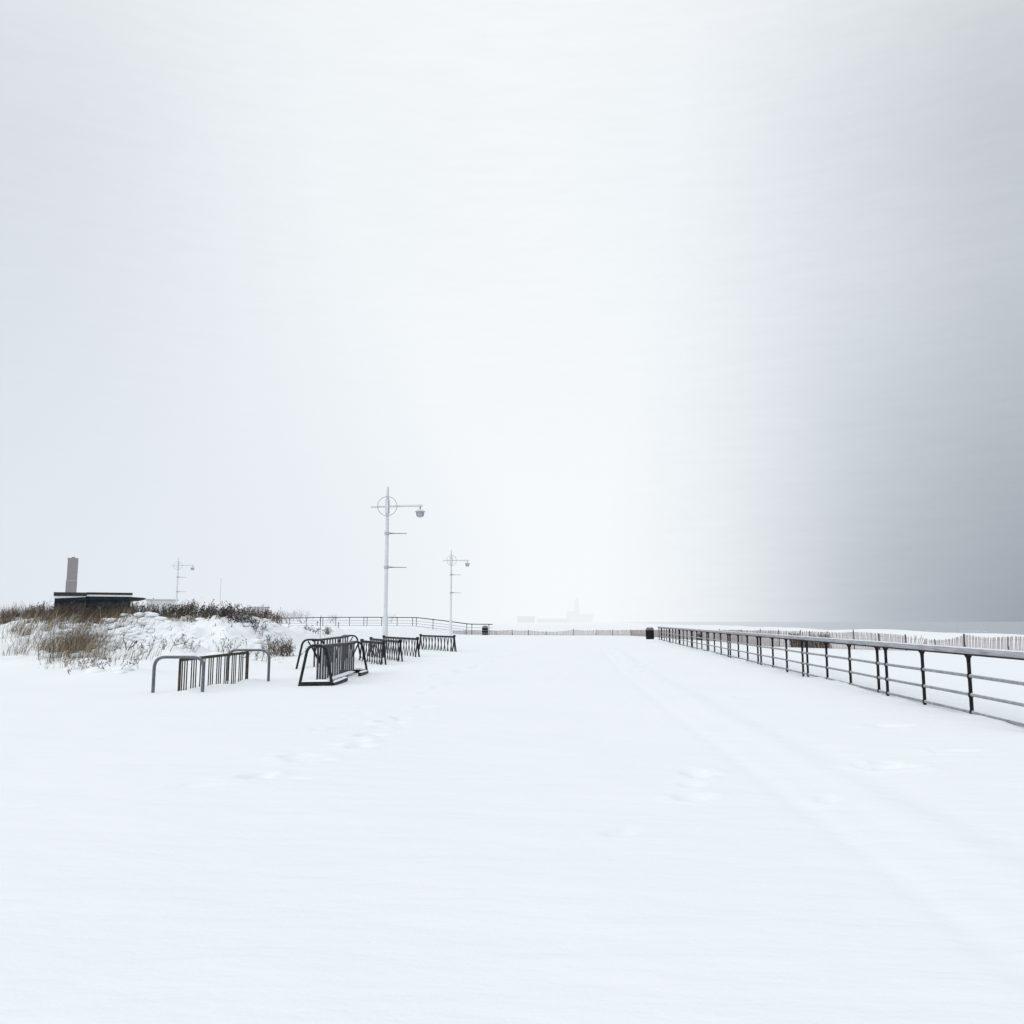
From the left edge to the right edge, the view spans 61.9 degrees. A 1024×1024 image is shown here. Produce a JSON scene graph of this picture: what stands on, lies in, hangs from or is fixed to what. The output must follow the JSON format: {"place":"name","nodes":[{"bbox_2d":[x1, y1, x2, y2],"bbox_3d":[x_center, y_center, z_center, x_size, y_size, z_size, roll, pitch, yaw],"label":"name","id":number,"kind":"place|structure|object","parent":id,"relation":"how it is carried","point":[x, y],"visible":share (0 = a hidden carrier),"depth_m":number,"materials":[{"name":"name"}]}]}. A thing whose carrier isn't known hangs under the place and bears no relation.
{"place":"outdoors","nodes":[
{"label":"outdoors","id":0,"kind":"place"},
{"bbox_2d":[0,615,1023,1023],"bbox_3d":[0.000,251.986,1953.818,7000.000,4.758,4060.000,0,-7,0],"label":"snow ground","id":1,"kind":"structure","parent":0,"point":[570,827],"depth_m":6.54,"materials":[{"name":"white snow"}]},
{"bbox_2d":[65,557,77,591],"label":"tower","id":2,"kind":"structure","parent":1,"relation":"on","point":[72,574],"depth_m":233.53,"materials":[{"name":"concrete"}]},
{"bbox_2d":[64,654,99,669],"bbox_3d":[-14.202,5.010,28.117,1.541,0.674,0.884,-2,-7,12],"label":"bare shrub","id":3,"kind":"object","parent":1,"relation":"on","point":[78,666],"visible":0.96,"depth_m":28.08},
{"bbox_2d":[54,592,145,614],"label":"pavilion","id":4,"kind":"structure","parent":1,"relation":"on","point":[94,598],"depth_m":71.10,"materials":[{"name":"grey metal"}]},
{"bbox_2d":[67,655,141,672],"bbox_3d":[-12.141,4.598,25.234,2.058,0.740,1.332,2,-8,-14],"label":"bare shrub","id":5,"kind":"object","parent":1,"relation":"on","point":[97,669],"visible":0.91,"depth_m":25.22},
{"bbox_2d":[123,634,137,649],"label":"bare shrub","id":6,"kind":"object","parent":1,"relation":"on","point":[131,644],"visible":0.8,"depth_m":33.15,"materials":[{"name":"plant"}]},
{"bbox_2d":[0,605,283,669],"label":"beach grass","id":7,"kind":"structure","parent":1,"relation":"on","point":[63,646],"depth_m":34.87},
{"bbox_2d":[40,611,285,673],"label":"snow clumps","id":8,"kind":"object","parent":7,"relation":"on","point":[133,633],"visible":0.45,"depth_m":39.14,"materials":[{"name":"white snow"}]},
{"bbox_2d":[0,597,285,628],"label":"dune grass","id":9,"kind":"structure","parent":1,"relation":"on","point":[169,614],"depth_m":43.95,"materials":[{"name":"brown plant"}]},
{"bbox_2d":[131,629,192,658],"bbox_3d":[-13.202,5.030,32.185,2.155,1.252,1.084,0,-7,0],"label":"bare shrub","id":10,"kind":"object","parent":1,"relation":"on","point":[176,640],"visible":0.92,"depth_m":32.28,"materials":[{"name":"grey plant"}]},
{"bbox_2d":[146,599,178,613],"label":"bath house","id":11,"kind":"structure","parent":1,"relation":"on","point":[156,602],"depth_m":328.02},
{"bbox_2d":[172,557,193,609],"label":"street lamp","id":12,"kind":"object","parent":1,"relation":"on","point":[177,569],"visible":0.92,"depth_m":120.84,"materials":[{"name":"grey metal"}]},
{"bbox_2d":[181,638,199,652],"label":"bare shrub","id":13,"kind":"object","parent":1,"relation":"on","point":[191,647],"visible":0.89,"depth_m":35.10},
{"bbox_2d":[151,649,270,692],"bbox_3d":[-7.445,4.147,21.501,1.232,1.256,4.294,-1,-7,4],"label":"bicycle rack","id":14,"kind":"object","parent":1,"relation":"on","point":[187,658],"visible":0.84,"depth_m":21.06,"materials":[{"name":"metal"}]},
{"bbox_2d":[180,599,264,622],"bbox_3d":[-14.454,5.054,42.806,3.772,1.360,2.478,-4,-8,31],"label":"bare shrub","id":15,"kind":"object","parent":1,"relation":"on","point":[223,613],"visible":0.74,"depth_m":42.62,"materials":[{"name":"brown plant"}]},
{"bbox_2d":[213,630,246,654],"bbox_3d":[-11.882,5.553,35.522,1.714,1.267,1.042,-2,-8,14],"label":"bare shrub","id":16,"kind":"object","parent":1,"relation":"on","point":[228,644],"visible":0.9,"depth_m":35.48,"materials":[{"name":"grey plant"}]},
{"bbox_2d":[216,607,267,630],"bbox_3d":[-13.249,5.341,41.673,2.423,1.397,1.306,0,-7,0],"label":"bare shrub","id":17,"kind":"object","parent":1,"relation":"on","point":[238,619],"visible":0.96,"depth_m":41.55,"materials":[{"name":"brown plant"}]},
{"bbox_2d":[245,606,266,615],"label":"bath house","id":18,"kind":"structure","parent":1,"relation":"on","point":[261,607],"depth_m":417.31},
{"bbox_2d":[244,646,271,659],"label":"bare shrub","id":19,"kind":"object","parent":1,"relation":"on","point":[258,653],"visible":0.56,"depth_m":33.95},
{"bbox_2d":[245,620,278,644],"bbox_3d":[-12.062,5.865,40.973,1.456,1.392,0.884,-1,-7,8],"label":"bare shrub","id":20,"kind":"object","parent":1,"relation":"on","point":[259,632],"visible":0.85,"depth_m":41.16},
{"bbox_2d":[261,636,306,656],"bbox_3d":[-10.432,6.178,39.024,2.191,1.177,1.365,1,-7,-7],"label":"bare shrub","id":21,"kind":"object","parent":1,"relation":"on","point":[281,650],"visible":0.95,"depth_m":38.93,"materials":[{"name":"plant"}]},
{"bbox_2d":[278,609,301,622],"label":"bare shrub","id":22,"kind":"object","parent":1,"relation":"on","point":[293,616],"visible":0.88,"depth_m":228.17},
{"bbox_2d":[292,608,314,622],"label":"bare shrub","id":23,"kind":"object","parent":1,"relation":"on","point":[301,615],"visible":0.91,"depth_m":257.97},
{"bbox_2d":[303,626,325,633],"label":"bare shrub","id":24,"kind":"object","parent":1,"relation":"on","point":[309,629],"visible":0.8,"depth_m":56.41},
{"bbox_2d":[321,627,332,633],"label":"bare shrub","id":25,"kind":"object","parent":1,"relation":"on","point":[327,631],"visible":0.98,"depth_m":57.44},
{"bbox_2d":[295,635,359,668],"bbox_3d":[-6.896,5.458,32.776,1.277,1.361,7.261,0,-7,-1],"label":"bicycle rack","id":26,"kind":"object","parent":1,"relation":"on","point":[322,640],"visible":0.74,"depth_m":31.20,"materials":[{"name":"black metal"}]},
{"bbox_2d":[298,641,368,685],"bbox_3d":[-4.964,4.242,24.378,0.967,1.081,5.499,0,-7,0],"label":"bicycle rack","id":27,"kind":"object","parent":1,"relation":"on","point":[346,651],"visible":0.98,"depth_m":23.39,"materials":[{"name":"black metal"}]},
{"bbox_2d":[359,639,386,664],"bbox_3d":[-5.565,5.664,33.956,0.306,1.148,3.658,3,-8,-23],"label":"bicycle rack","id":28,"kind":"object","parent":1,"relation":"on","point":[375,643],"visible":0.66,"depth_m":33.54,"materials":[{"name":"black metal"}]},
{"bbox_2d":[368,637,402,661],"bbox_3d":[-5.504,6.022,36.833,0.306,1.148,5.949,3,-8,-21],"label":"bicycle rack","id":29,"kind":"object","parent":1,"relation":"on","point":[398,643],"visible":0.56,"depth_m":35.62,"materials":[{"name":"black metal"}]},
{"bbox_2d":[281,617,492,634],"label":"boardwalk railing","id":30,"kind":"object","parent":1,"relation":"on","point":[412,623],"visible":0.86,"depth_m":109.17,"materials":[{"name":"grey metal"}]},
{"bbox_2d":[371,487,424,646],"bbox_3d":[-6.919,3.498,51.336,3.322,10.170,0.630,0,-7,-2],"label":"street lamp","id":31,"kind":"object","parent":1,"relation":"on","point":[419,512],"visible":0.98,"depth_m":51.45,"materials":[{"name":"grey metal"}]},
{"bbox_2d":[382,635,419,656],"bbox_3d":[-5.399,6.542,41.001,0.306,1.148,5.280,4,-8,-26],"label":"bicycle rack","id":32,"kind":"object","parent":1,"relation":"on","point":[404,640],"visible":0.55,"depth_m":39.88,"materials":[{"name":"black metal"}]},
{"bbox_2d":[419,634,456,651],"bbox_3d":[-4.194,7.403,47.545,0.369,1.149,4.574,4,-8,-30],"label":"bicycle rack","id":33,"kind":"object","parent":1,"relation":"on","point":[437,636],"visible":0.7,"depth_m":47.47,"materials":[{"name":"black metal"}]},
{"bbox_2d":[443,550,469,634],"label":"street lamp","id":34,"kind":"object","parent":1,"relation":"on","point":[451,560],"visible":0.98,"depth_m":97.66,"materials":[{"name":"grey metal"}]},
{"bbox_2d":[482,625,487,634],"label":"litter bin","id":35,"kind":"object","parent":1,"relation":"on","point":[484,627],"visible":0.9,"depth_m":101.77,"materials":[{"name":"black metal"}]},
{"bbox_2d":[517,616,534,622],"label":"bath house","id":36,"kind":"structure","parent":1,"relation":"on","point":[525,619],"depth_m":892.87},
{"bbox_2d":[537,619,569,622],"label":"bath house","id":37,"kind":"structure","parent":1,"relation":"on","point":[553,620],"depth_m":991.93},
{"bbox_2d":[646,626,653,638],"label":"litter bin","id":38,"kind":"object","parent":1,"relation":"on","point":[649,632],"visible":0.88,"depth_m":76.46,"materials":[{"name":"black metal"}]},
{"bbox_2d":[453,629,1023,650],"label":"snow fence","id":39,"kind":"object","parent":1,"relation":"on","point":[849,635],"visible":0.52,"depth_m":54.61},
{"bbox_2d":[788,632,831,647],"bbox_3d":[18.515,7.990,53.206,0.959,1.072,3.642,3,-8,-25],"label":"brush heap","id":40,"kind":"object","parent":1,"relation":"on","point":[797,643],"visible":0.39,"depth_m":52.95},
{"bbox_2d":[658,626,1023,726],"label":"boardwalk railing","id":41,"kind":"object","parent":1,"relation":"on","point":[968,653],"visible":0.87,"depth_m":18.98,"materials":[{"name":"black metal"}]},
{"bbox_2d":[0,0,1023,621],"label":"sky","id":42,"kind":"structure","parent":0,"point":[252,317],"materials":[{"name":"white"}]},
{"bbox_2d":[6,135,1023,676],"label":"falling snow","id":43,"kind":"structure","parent":0,"point":[532,431],"depth_m":21.89,"materials":[{"name":"white snow"}]},
{"bbox_2d":[566,599,592,621],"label":"hotel tower","id":44,"kind":"structure","parent":0,"point":[575,615],"depth_m":1130.33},
{"bbox_2d":[614,622,1023,634],"bbox_3d":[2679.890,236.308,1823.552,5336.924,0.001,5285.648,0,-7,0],"label":"sea water","id":45,"kind":"structure","parent":0,"point":[1003,627],"depth_m":577.84,"materials":[{"name":"grey liquid"}]},
{"bbox_2d":[829,629,987,632],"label":"sea foam","id":46,"kind":"object","parent":45,"relation":"on","point":[945,632],"visible":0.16,"depth_m":239.48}
]}

